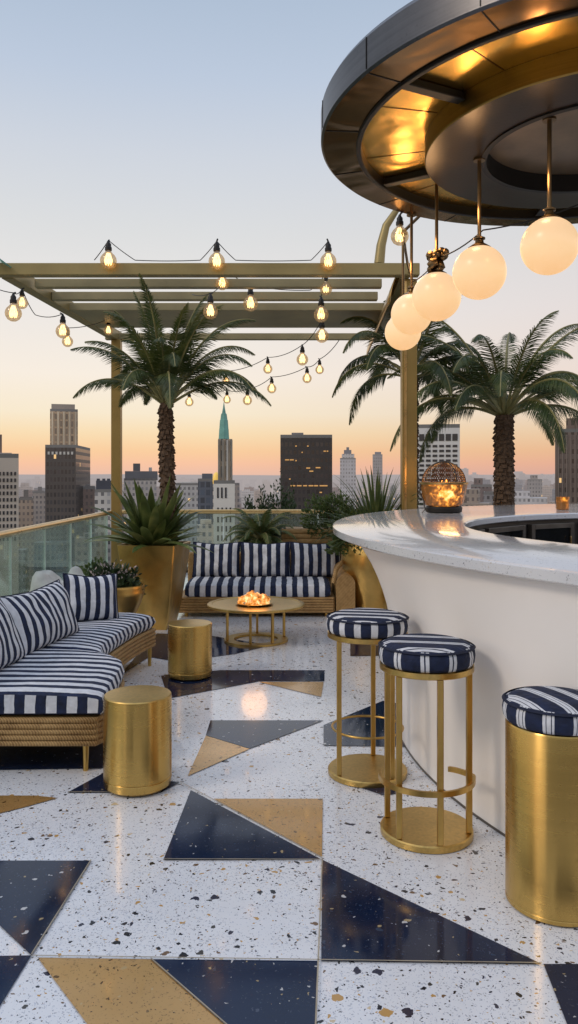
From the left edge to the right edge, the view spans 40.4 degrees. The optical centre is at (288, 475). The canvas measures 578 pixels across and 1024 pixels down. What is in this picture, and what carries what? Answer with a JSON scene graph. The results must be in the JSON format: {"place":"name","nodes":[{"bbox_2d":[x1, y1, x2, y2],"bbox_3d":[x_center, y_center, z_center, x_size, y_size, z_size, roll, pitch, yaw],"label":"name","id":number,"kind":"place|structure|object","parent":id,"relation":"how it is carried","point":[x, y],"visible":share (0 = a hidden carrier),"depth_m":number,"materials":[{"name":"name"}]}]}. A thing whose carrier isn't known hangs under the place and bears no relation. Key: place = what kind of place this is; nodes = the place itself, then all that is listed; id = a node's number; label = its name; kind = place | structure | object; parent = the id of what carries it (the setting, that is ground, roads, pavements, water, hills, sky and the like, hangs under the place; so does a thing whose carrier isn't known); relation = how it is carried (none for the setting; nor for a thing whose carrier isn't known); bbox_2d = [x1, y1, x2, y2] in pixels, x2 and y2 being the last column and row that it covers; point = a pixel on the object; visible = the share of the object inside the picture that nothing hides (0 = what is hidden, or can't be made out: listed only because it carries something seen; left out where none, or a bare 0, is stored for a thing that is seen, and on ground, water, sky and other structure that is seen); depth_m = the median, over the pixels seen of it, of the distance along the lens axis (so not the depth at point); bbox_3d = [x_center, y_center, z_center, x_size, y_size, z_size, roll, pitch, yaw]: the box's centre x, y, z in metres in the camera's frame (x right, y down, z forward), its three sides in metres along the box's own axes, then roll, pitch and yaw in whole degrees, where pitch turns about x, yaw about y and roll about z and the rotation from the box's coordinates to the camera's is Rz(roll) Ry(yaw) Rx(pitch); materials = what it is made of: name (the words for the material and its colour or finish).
{"place":"outdoors","nodes":[
{"label":"outdoors","id":0,"kind":"place"},
{"bbox_2d":[0,435,18,595],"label":"office building","id":1,"kind":"structure","parent":0,"point":[9,491],"depth_m":216.44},
{"bbox_2d":[19,548,27,592],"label":"city block","id":2,"kind":"structure","parent":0,"point":[23,570],"depth_m":331.23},
{"bbox_2d":[19,483,32,495],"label":"city block","id":3,"kind":"structure","parent":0,"point":[23,486],"depth_m":1109.88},
{"bbox_2d":[32,476,40,489],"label":"city block","id":4,"kind":"structure","parent":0,"point":[37,478],"depth_m":3256.16,"materials":[{"name":"concrete"}]},
{"bbox_2d":[33,487,44,572],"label":"apartment building","id":5,"kind":"structure","parent":0,"point":[38,507],"depth_m":479.93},
{"bbox_2d":[34,540,69,579],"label":"city block","id":6,"kind":"structure","parent":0,"point":[58,558],"depth_m":300.31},
{"bbox_2d":[45,445,89,566],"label":"office tower","id":7,"kind":"structure","parent":0,"point":[67,473],"depth_m":330.20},
{"bbox_2d":[75,532,105,569],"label":"city block","id":8,"kind":"structure","parent":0,"point":[82,554],"depth_m":290.02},
{"bbox_2d":[95,479,110,568],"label":"apartment building","id":9,"kind":"structure","parent":0,"point":[103,495],"depth_m":299.99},
{"bbox_2d":[176,482,197,551],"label":"office building","id":10,"kind":"structure","parent":0,"point":[190,490],"depth_m":430.25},
{"bbox_2d":[198,474,212,523],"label":"office building","id":11,"kind":"structure","parent":0,"point":[205,491],"depth_m":340.05,"materials":[{"name":"stone"}]},
{"bbox_2d":[214,404,234,543],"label":"spire tower","id":12,"kind":"structure","parent":0,"point":[224,490],"depth_m":290.25,"materials":[{"name":"concrete"}]},
{"bbox_2d":[213,472,217,523],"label":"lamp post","id":13,"kind":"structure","parent":12,"relation":"attached to","point":[215,476],"depth_m":313.70,"materials":[{"name":"gold metal"}]},
{"bbox_2d":[235,483,239,541],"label":"office building","id":14,"kind":"structure","parent":0,"point":[237,495],"depth_m":420.04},
{"bbox_2d":[242,478,249,489],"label":"city block","id":15,"kind":"structure","parent":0,"point":[245,481],"depth_m":3452.72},
{"bbox_2d":[241,489,253,508],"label":"city block","id":16,"kind":"structure","parent":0,"point":[245,492],"depth_m":913.61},
{"bbox_2d":[19,478,490,489],"bbox_3d":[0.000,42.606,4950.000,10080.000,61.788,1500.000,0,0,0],"label":"hills","id":17,"kind":"structure","parent":0,"point":[177,480],"depth_m":4200.00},
{"bbox_2d":[254,490,262,508],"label":"city block","id":18,"kind":"structure","parent":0,"point":[256,495],"depth_m":955.86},
{"bbox_2d":[262,480,270,494],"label":"city block","id":19,"kind":"structure","parent":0,"point":[267,483],"depth_m":2564.22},
{"bbox_2d":[19,474,552,478],"bbox_3d":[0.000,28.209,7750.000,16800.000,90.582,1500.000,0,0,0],"label":"hills","id":20,"kind":"structure","parent":0,"point":[196,476],"depth_m":7000.00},
{"bbox_2d":[0,570,577,1023],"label":"floor","id":21,"kind":"structure","parent":0,"point":[250,864],"depth_m":2.88,"materials":[{"name":"multicoloured stone"}]},
{"bbox_2d":[29,570,63,591],"bbox_3d":[-2.379,1.276,7.749,0.494,0.679,0.374,0,0,0],"label":"boulder","id":22,"kind":"object","parent":21,"relation":"on","point":[42,578],"visible":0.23,"depth_m":7.66,"materials":[{"name":"stone"}]},
{"bbox_2d":[68,566,83,575],"bbox_3d":[-2.238,1.285,8.346,0.440,0.651,0.360,0,0,0],"label":"boulder","id":23,"kind":"object","parent":21,"relation":"on","point":[75,570],"visible":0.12,"depth_m":8.31,"materials":[{"name":"stone"}]},
{"bbox_2d":[0,613,155,770],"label":"curved sofa","id":24,"kind":"object","parent":21,"relation":"on","point":[52,694],"visible":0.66,"depth_m":4.13,"materials":[{"name":"fabric"}]},
{"bbox_2d":[0,598,26,669],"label":"scatter cushion","id":25,"kind":"object","parent":24,"relation":"on","point":[12,649],"visible":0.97,"depth_m":4.49,"materials":[{"name":"multicoloured fabric"}]},
{"bbox_2d":[0,579,79,654],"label":"scatter cushion","id":26,"kind":"object","parent":24,"relation":"on","point":[43,617],"visible":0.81,"depth_m":4.96,"materials":[{"name":"multicoloured fabric"}]},
{"bbox_2d":[63,573,118,621],"bbox_3d":[-1.491,0.914,5.926,0.428,0.368,0.171,5,-19,-34],"label":"scatter cushion","id":27,"kind":"object","parent":24,"relation":"on","point":[92,598],"visible":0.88,"depth_m":5.87,"materials":[{"name":"multicoloured fabric"}]},
{"bbox_2d":[73,557,103,575],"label":"shrub","id":28,"kind":"object","parent":21,"relation":"on","point":[85,571],"visible":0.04,"depth_m":8.94,"materials":[{"name":"green plant"}]},
{"bbox_2d":[117,582,144,612],"bbox_3d":[-1.565,1.235,7.050,0.536,0.530,0.536,0,0,0],"label":"bowl planter","id":29,"kind":"object","parent":21,"relation":"on","point":[129,599],"visible":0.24,"depth_m":6.88,"materials":[{"name":"gold metal"}]},
{"bbox_2d":[88,559,147,594],"bbox_3d":[-1.599,0.931,7.061,0.586,0.383,0.551,0,0,-40],"label":"flowering bush","id":30,"kind":"object","parent":29,"relation":"in","point":[125,578],"visible":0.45,"depth_m":6.99,"materials":[{"name":"green plant"}]},
{"bbox_2d":[103,685,171,796],"bbox_3d":[-0.732,1.276,3.800,0.326,0.447,0.326,0,0,30],"label":"drum table","id":31,"kind":"object","parent":21,"relation":"on","point":[137,740],"visible":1,"depth_m":3.67,"materials":[{"name":"gold metal"}]},
{"bbox_2d":[117,541,190,629],"bbox_3d":[-1.334,1.085,7.820,0.580,0.830,0.580,0,0,9],"label":"tall planter","id":32,"kind":"object","parent":21,"relation":"on","point":[162,569],"visible":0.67,"depth_m":7.58,"materials":[{"name":"gold metal"}]},
{"bbox_2d":[82,474,211,553],"bbox_3d":[-1.400,0.364,7.702,1.345,0.795,1.360,0,0,0],"label":"strap leaf plant","id":33,"kind":"object","parent":32,"relation":"in","point":[148,523],"visible":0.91,"depth_m":7.56,"materials":[{"name":"plant"}]},
{"bbox_2d":[70,273,271,544],"bbox_3d":[-1.137,-0.586,7.976,1.966,2.666,1.946,0,0,28],"label":"palm tree","id":34,"kind":"object","parent":32,"relation":"in","point":[161,371],"visible":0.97,"depth_m":7.76,"materials":[{"name":"green plant"}]},
{"bbox_2d":[168,619,211,680],"bbox_3d":[-0.738,1.298,5.860,0.328,0.404,0.328,0,0,-14],"label":"drum table","id":35,"kind":"object","parent":21,"relation":"on","point":[189,649],"visible":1,"depth_m":5.72,"materials":[{"name":"gold metal"}]},
{"bbox_2d":[0,509,399,594],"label":"glass balustrade","id":36,"kind":"object","parent":21,"relation":"on","point":[10,533],"visible":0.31,"depth_m":10.58,"materials":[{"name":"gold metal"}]},
{"bbox_2d":[0,210,419,568],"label":"pergola","id":37,"kind":"object","parent":21,"relation":"on","point":[263,315],"visible":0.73,"depth_m":8.64,"materials":[{"name":"gold metal"}]},
{"bbox_2d":[0,289,104,327],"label":"light wire","id":38,"kind":"object","parent":37,"relation":"hanging from","point":[51,316],"visible":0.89,"depth_m":8.47,"materials":[{"name":"black metal"}]},
{"bbox_2d":[9,292,17,317],"bbox_3d":[-2.668,-1.640,7.600,0.160,0.294,0.160,0,0,19],"label":"string bulb","id":39,"kind":"object","parent":38,"relation":"hanging from","point":[13,313],"visible":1,"depth_m":7.58,"materials":[{"name":"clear glass"}]},
{"bbox_2d":[19,288,24,305],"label":"string bulb","id":40,"kind":"object","parent":38,"relation":"hanging from","point":[22,294],"visible":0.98,"depth_m":8.29,"materials":[{"name":"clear glass"}]},
{"bbox_2d":[59,312,65,334],"bbox_3d":[-2.506,-1.667,8.700,0.157,0.289,0.157,0,0,-8],"label":"string bulb","id":41,"kind":"object","parent":38,"relation":"hanging from","point":[62,320],"visible":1,"depth_m":8.68,"materials":[{"name":"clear glass"}]},
{"bbox_2d":[65,327,69,344],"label":"string bulb","id":42,"kind":"object","parent":38,"relation":"hanging from","point":[67,340],"visible":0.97,"depth_m":8.98,"materials":[{"name":"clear glass"}]},
{"bbox_2d":[94,241,326,260],"bbox_3d":[-0.792,-2.292,7.992,2.389,0.215,0.024,0,0,0],"label":"light wire","id":43,"kind":"object","parent":37,"relation":"attached to","point":[205,254],"visible":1,"depth_m":8.00,"materials":[{"name":"black metal"}]},
{"bbox_2d":[104,239,112,265],"bbox_3d":[-1.835,-2.257,7.980,0.168,0.309,0.168,0,0,0],"label":"string bulb","id":44,"kind":"object","parent":43,"relation":"hanging from","point":[108,248],"visible":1,"depth_m":7.96,"materials":[{"name":"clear glass"}]},
{"bbox_2d":[213,238,220,266],"bbox_3d":[-0.734,-2.249,7.980,0.168,0.309,0.168,0,0,-19],"label":"string bulb","id":45,"kind":"object","parent":43,"relation":"hanging from","point":[216,248],"visible":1,"depth_m":7.96,"materials":[{"name":"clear glass"}]},
{"bbox_2d":[324,238,332,266],"bbox_3d":[0.399,-2.249,7.980,0.168,0.309,0.168,0,0,23],"label":"string bulb","id":46,"kind":"object","parent":43,"relation":"hanging from","point":[328,248],"visible":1,"depth_m":7.96,"materials":[{"name":"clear glass"}]},
{"bbox_2d":[132,340,338,392],"bbox_3d":[-0.906,-1.387,10.703,3.983,0.483,0.268,0,0,37],"label":"light wire","id":47,"kind":"object","parent":37,"relation":"hanging from","point":[288,374],"visible":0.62,"depth_m":9.94,"materials":[{"name":"black metal"}]},
{"bbox_2d":[192,278,322,307],"bbox_3d":[-0.165,-1.982,8.329,1.573,0.597,1.856,0,0,-13],"label":"light wire","id":48,"kind":"object","parent":37,"relation":"attached to","point":[276,289],"visible":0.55,"depth_m":8.72,"materials":[{"name":"black metal"}]},
{"bbox_2d":[207,292,213,315],"bbox_3d":[-0.725,-1.573,7.250,0.138,0.254,0.138,0,0,35],"label":"string bulb","id":49,"kind":"object","parent":48,"relation":"hanging from","point":[210,307],"visible":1,"depth_m":7.24,"materials":[{"name":"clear glass"}]},
{"bbox_2d":[247,289,253,307],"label":"string bulb","id":50,"kind":"object","parent":48,"relation":"hanging from","point":[250,292],"visible":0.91,"depth_m":8.98,"materials":[{"name":"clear glass"}]},
{"bbox_2d":[317,295,324,318],"bbox_3d":[0.365,-1.896,8.900,0.169,0.312,0.169,0,0,-21],"label":"string bulb","id":51,"kind":"object","parent":48,"relation":"hanging from","point":[321,302],"visible":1,"depth_m":8.88,"materials":[{"name":"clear glass"}]},
{"bbox_2d":[231,321,320,370],"bbox_3d":[-0.441,-1.642,10.223,2.337,0.466,0.193,0,0,40],"label":"light wire","id":52,"kind":"object","parent":37,"relation":"hanging from","point":[283,354],"visible":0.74,"depth_m":9.92,"materials":[{"name":"black metal"}]},
{"bbox_2d":[299,345,304,362],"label":"string bulb","id":53,"kind":"object","parent":52,"relation":"hanging from","point":[302,357],"visible":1,"depth_m":9.59,"materials":[{"name":"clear glass"}]},
{"bbox_2d":[319,318,324,339],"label":"string bulb","id":54,"kind":"object","parent":52,"relation":"hanging from","point":[321,326],"visible":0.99,"depth_m":9.38,"materials":[{"name":"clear glass"}]},
{"bbox_2d":[207,596,304,646],"bbox_3d":[-0.300,1.327,7.150,0.884,0.341,0.884,0,0,0],"label":"coffee table","id":55,"kind":"object","parent":21,"relation":"on","point":[227,605],"visible":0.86,"depth_m":6.99,"materials":[{"name":"gold metal"}]},
{"bbox_2d":[236,590,272,605],"bbox_3d":[-0.312,1.108,7.100,0.340,0.156,0.340,0,0,0],"label":"fire bowl","id":56,"kind":"object","parent":55,"relation":"on","point":[252,598],"visible":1,"depth_m":7.03,"materials":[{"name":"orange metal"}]},
{"bbox_2d":[179,552,354,615],"bbox_3d":[-0.247,1.150,8.740,1.896,0.701,0.880,0,0,0],"label":"wicker sofa","id":57,"kind":"object","parent":21,"relation":"on","point":[316,594],"visible":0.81,"depth_m":8.33,"materials":[{"name":"fabric"}]},
{"bbox_2d":[192,541,239,576],"bbox_3d":[-0.827,0.950,8.932,0.545,0.408,0.189,0,-10,2],"label":"back cushion","id":58,"kind":"object","parent":57,"relation":"on","point":[221,560],"visible":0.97,"depth_m":8.88,"materials":[{"name":"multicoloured fabric"}]},
{"bbox_2d":[240,541,290,576],"bbox_3d":[-0.268,0.950,8.931,0.580,0.409,0.191,0,-10,-1],"label":"back cushion","id":59,"kind":"object","parent":57,"relation":"on","point":[262,560],"visible":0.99,"depth_m":8.88,"materials":[{"name":"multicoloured fabric"}]},
{"bbox_2d":[290,542,340,576],"bbox_3d":[0.306,0.950,8.930,0.589,0.409,0.182,0,-10,-2],"label":"back cushion","id":60,"kind":"object","parent":57,"relation":"on","point":[311,560],"visible":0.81,"depth_m":8.87,"materials":[{"name":"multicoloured fabric"}]},
{"bbox_2d":[281,527,332,588],"bbox_3d":[0.360,1.070,9.831,0.942,0.840,0.438,0,0,0],"label":"wicker trough","id":61,"kind":"object","parent":21,"relation":"on","point":[301,534],"visible":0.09,"depth_m":9.62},
{"bbox_2d":[299,489,358,538],"bbox_3d":[0.539,0.484,9.736,0.842,0.650,0.665,0,0,0],"label":"leafy bush","id":62,"kind":"object","parent":61,"relation":"in","point":[321,506],"visible":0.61,"depth_m":9.67,"materials":[{"name":"green plant"}]},
{"bbox_2d":[341,542,387,608],"bbox_3d":[0.901,1.105,8.550,0.670,0.790,0.670,0,0,0],"label":"bulbous planter","id":63,"kind":"object","parent":21,"relation":"on","point":[360,570],"visible":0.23,"depth_m":8.31,"materials":[{"name":"gold metal"}]},
{"bbox_2d":[324,508,365,555],"bbox_3d":[0.810,0.612,8.588,0.861,0.548,0.776,0,0,0],"label":"leafy bush","id":64,"kind":"object","parent":63,"relation":"in","point":[337,549],"visible":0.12,"depth_m":8.48,"materials":[{"name":"green plant"}]},
{"bbox_2d":[308,465,420,552],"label":"blade grass","id":65,"kind":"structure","parent":63,"relation":"in","point":[376,503],"depth_m":8.43,"materials":[{"name":"green plant"}]},
{"bbox_2d":[326,608,408,787],"bbox_3d":[0.396,1.094,3.960,0.416,0.806,0.416,0,0,0],"label":"bar stool","id":66,"kind":"object","parent":21,"relation":"on","point":[372,627],"visible":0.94,"depth_m":3.84,"materials":[{"name":"gold metal"}]},
{"bbox_2d":[332,300,485,508],"bbox_3d":[1.655,-0.471,10.123,2.236,4.000,2.349,0,0,0],"label":"palm tree","id":67,"kind":"object","parent":21,"relation":"on","point":[373,356],"visible":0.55,"depth_m":9.95,"materials":[{"name":"green plant"}]},
{"bbox_2d":[378,633,475,853],"bbox_3d":[0.578,1.094,3.300,0.404,0.806,0.404,0,0,0],"label":"bar stool","id":68,"kind":"object","parent":21,"relation":"on","point":[439,658],"visible":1,"depth_m":3.18,"materials":[{"name":"gold metal"}]},
{"bbox_2d":[333,504,577,836],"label":"bar counter","id":69,"kind":"object","parent":21,"relation":"on","point":[496,586],"visible":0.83,"depth_m":3.53,"materials":[{"name":"stone"}]},
{"bbox_2d":[419,461,468,512],"bbox_3d":[1.424,0.100,7.250,0.459,0.480,0.450,0,0,0],"label":"fire lantern","id":70,"kind":"object","parent":69,"relation":"on","point":[442,496],"visible":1,"depth_m":7.10,"materials":[{"name":"gold metal"}]},
{"bbox_2d":[484,525,525,537],"bbox_3d":[1.838,0.905,6.671,0.050,0.950,0.642,0,0,43],"label":"fridge door","id":71,"kind":"structure","parent":69,"relation":"in","point":[519,531],"depth_m":6.70,"materials":[{"name":"black glass"}]},
{"bbox_2d":[528,522,573,543],"bbox_3d":[2.380,0.905,7.093,0.552,0.950,0.072,0,0,-30],"label":"fridge door","id":72,"kind":"structure","parent":69,"relation":"in","point":[553,532],"depth_m":7.09,"materials":[{"name":"black glass"}]},
{"bbox_2d":[556,497,569,509],"bbox_3d":[2.736,0.274,7.850,0.129,0.128,0.129,0,0,-11],"label":"votive candle","id":73,"kind":"object","parent":69,"relation":"on","point":[562,503],"visible":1,"depth_m":7.80,"materials":[{"name":"glass"}]},
{"bbox_2d":[387,310,577,504],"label":"palm tree","id":74,"kind":"object","parent":21,"relation":"on","point":[502,406],"visible":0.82,"depth_m":9.34,"materials":[{"name":"green plant"}]},
{"bbox_2d":[502,686,577,927],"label":"drum stool","id":75,"kind":"object","parent":21,"relation":"on","point":[541,803],"visible":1,"depth_m":2.63,"materials":[{"name":"gold metal"}]},
{"bbox_3d":[-0.351,1.250,9.750,0.500,0.500,0.500,0,0,0],"label":"round planter","id":76,"kind":"object","parent":21,"relation":"on","visible":0},
{"bbox_2d":[222,508,296,548],"bbox_3d":[-0.334,0.778,9.754,0.931,0.768,0.955,0,0,42],"label":"cycad","id":77,"kind":"object","parent":76,"relation":"in","point":[263,530],"visible":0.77,"depth_m":9.62,"materials":[{"name":"green plant"}]},
{"bbox_2d":[0,0,577,474],"label":"sky","id":78,"kind":"structure","parent":0,"point":[161,130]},
{"bbox_2d":[280,433,331,526],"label":"office slab","id":79,"kind":"structure","parent":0,"point":[306,464],"depth_m":300.01,"materials":[{"name":"stone"}]},
{"bbox_2d":[373,452,381,494],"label":"stepped skyscraper","id":80,"kind":"structure","parent":0,"point":[377,462],"depth_m":800.12,"materials":[{"name":"stone"}]},
{"bbox_2d":[417,424,459,508],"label":"office building","id":81,"kind":"structure","parent":0,"point":[445,446],"depth_m":249.76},
{"bbox_2d":[321,0,577,225],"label":"bar canopy","id":82,"kind":"object","parent":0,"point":[421,98],"visible":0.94,"depth_m":3.81,"materials":[{"name":"brown metal"}]},
{"bbox_2d":[395,212,403,241],"bbox_3d":[0.761,-1.699,5.400,0.124,0.229,0.124,0,0,-42],"label":"string bulb","id":83,"kind":"object","parent":82,"relation":"hanging from","point":[399,222],"visible":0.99,"depth_m":5.38,"materials":[{"name":"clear glass"}]},
{"bbox_2d":[385,232,420,349],"bbox_3d":[0.872,-1.411,6.010,0.276,0.898,0.276,0,0,0],"label":"globe pendant","id":84,"kind":"object","parent":82,"relation":"hanging from","point":[396,339],"visible":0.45,"depth_m":5.94,"materials":[{"name":"beige"}]},
{"bbox_2d":[391,213,430,334],"bbox_3d":[0.833,-1.371,5.340,0.278,0.819,0.278,0,0,0],"label":"globe pendant","id":85,"kind":"object","parent":82,"relation":"hanging from","point":[407,318],"visible":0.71,"depth_m":5.26,"materials":[{"name":"beige"}]},
{"bbox_2d":[403,217,419,272],"bbox_3d":[1.036,-1.982,6.802,0.202,0.259,2.668,0,0,5],"label":"stay rod","id":86,"kind":"object","parent":82,"relation":"attached to","point":[406,228],"visible":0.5,"depth_m":5.98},
{"bbox_2d":[412,183,460,320],"bbox_3d":[0.906,-1.401,4.820,0.298,0.899,0.298,0,0,0],"label":"globe pendant","id":87,"kind":"object","parent":82,"relation":"hanging from","point":[436,294],"visible":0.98,"depth_m":4.73,"materials":[{"name":"beige"}]},
{"bbox_2d":[452,156,506,299],"bbox_3d":[1.030,-1.336,4.250,0.288,0.760,0.288,0,0,0],"label":"globe pendant","id":88,"kind":"object","parent":82,"relation":"hanging from","point":[479,271],"visible":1,"depth_m":4.16,"materials":[{"name":"beige"}]},
{"bbox_2d":[401,204,577,281],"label":"light wire","id":89,"kind":"object","parent":82,"relation":"attached to","point":[476,235],"visible":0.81,"depth_m":4.32,"materials":[{"name":"black metal"}]},
{"bbox_2d":[520,116,577,274],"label":"globe pendant","id":90,"kind":"object","parent":82,"relation":"hanging from","point":[549,243],"visible":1,"depth_m":3.69,"materials":[{"name":"beige"}]},
{"bbox_2d":[461,468,468,481],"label":"city block","id":91,"kind":"structure","parent":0,"point":[465,471],"depth_m":2546.26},
{"bbox_2d":[461,489,491,505],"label":"city block","id":92,"kind":"structure","parent":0,"point":[472,497],"depth_m":333.73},
{"bbox_2d":[471,478,491,501],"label":"apartment building","id":93,"kind":"structure","parent":0,"point":[479,484],"depth_m":420.11,"materials":[{"name":"concrete"}]},
{"bbox_2d":[484,491,493,504],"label":"apartment building","id":94,"kind":"structure","parent":0,"point":[488,496],"depth_m":360.26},
{"bbox_2d":[514,482,521,490],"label":"city block","id":95,"kind":"structure","parent":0,"point":[517,487],"depth_m":1103.11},
{"bbox_2d":[514,478,524,490],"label":"city block","id":96,"kind":"structure","parent":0,"point":[518,481],"depth_m":1321.94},
{"bbox_2d":[514,491,546,504],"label":"city block","id":97,"kind":"structure","parent":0,"point":[522,497],"depth_m":421.35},
{"bbox_2d":[527,475,541,496],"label":"apartment building","id":98,"kind":"structure","parent":0,"point":[534,485],"depth_m":640.07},
{"bbox_2d":[542,485,552,495],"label":"city block","id":99,"kind":"structure","parent":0,"point":[546,490],"depth_m":1077.42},
{"bbox_2d":[555,418,577,503],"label":"residential tower","id":100,"kind":"structure","parent":0,"point":[566,473],"depth_m":262.24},
{"bbox_3d":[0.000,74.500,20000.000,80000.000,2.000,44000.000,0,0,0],"label":"city ground","id":101,"kind":"structure","parent":0,"visible":0},
{"bbox_2d":[19,490,32,591],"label":"apartment building","id":102,"kind":"structure","parent":101,"relation":"on","point":[26,514],"depth_m":400.40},
{"bbox_2d":[50,404,77,444],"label":"stone skyscraper","id":103,"kind":"structure","parent":101,"relation":"on","point":[63,424],"depth_m":384.94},
{"bbox_2d":[83,484,94,532],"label":"brick building","id":104,"kind":"structure","parent":101,"relation":"on","point":[88,495],"depth_m":339.93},
{"bbox_2d":[124,463,157,536],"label":"apartment building","id":105,"kind":"structure","parent":101,"relation":"on","point":[145,480],"depth_m":420.32,"materials":[{"name":"concrete"}]},
{"bbox_2d":[197,519,213,543],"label":"city block","id":106,"kind":"structure","parent":101,"relation":"on","point":[206,526],"depth_m":300.11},
{"bbox_2d":[340,447,355,508],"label":"stepped skyscraper","id":107,"kind":"structure","parent":101,"relation":"on","point":[347,467],"depth_m":650.02,"materials":[{"name":"concrete"}]},
{"bbox_3d":[-0.400,38.300,24.000,9.000,70.400,9.000,0,0,0],"label":"roof terrace","id":108,"kind":"object","parent":101,"relation":"on","visible":0},
{"bbox_2d":[239,494,256,549],"bbox_3d":[-1.132,2.070,22.332,0.939,3.122,1.053,0,0,0],"label":"ragged shrub","id":109,"kind":"object","parent":108,"relation":"on","point":[248,503],"visible":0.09,"depth_m":22.26,"materials":[{"name":"green plant"}]},
{"bbox_2d":[251,484,270,538],"bbox_3d":[-0.769,1.931,22.355,0.956,3.436,1.002,0,0,0],"label":"ragged shrub","id":110,"kind":"object","parent":108,"relation":"on","point":[262,506],"visible":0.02,"depth_m":22.30,"materials":[{"name":"green plant"}]},
{"bbox_2d":[266,468,288,537],"bbox_3d":[-0.351,1.730,22.401,1.021,3.911,1.062,0,0,0],"label":"ragged shrub","id":111,"kind":"object","parent":108,"relation":"on","point":[273,500],"visible":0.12,"depth_m":22.35,"materials":[{"name":"green plant"}]},
{"bbox_2d":[280,482,299,526],"bbox_3d":[0.028,1.929,22.310,0.846,3.552,1.064,0,0,0],"label":"ragged shrub","id":112,"kind":"object","parent":108,"relation":"on","point":[294,520],"visible":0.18,"depth_m":22.21,"materials":[{"name":"green plant"}]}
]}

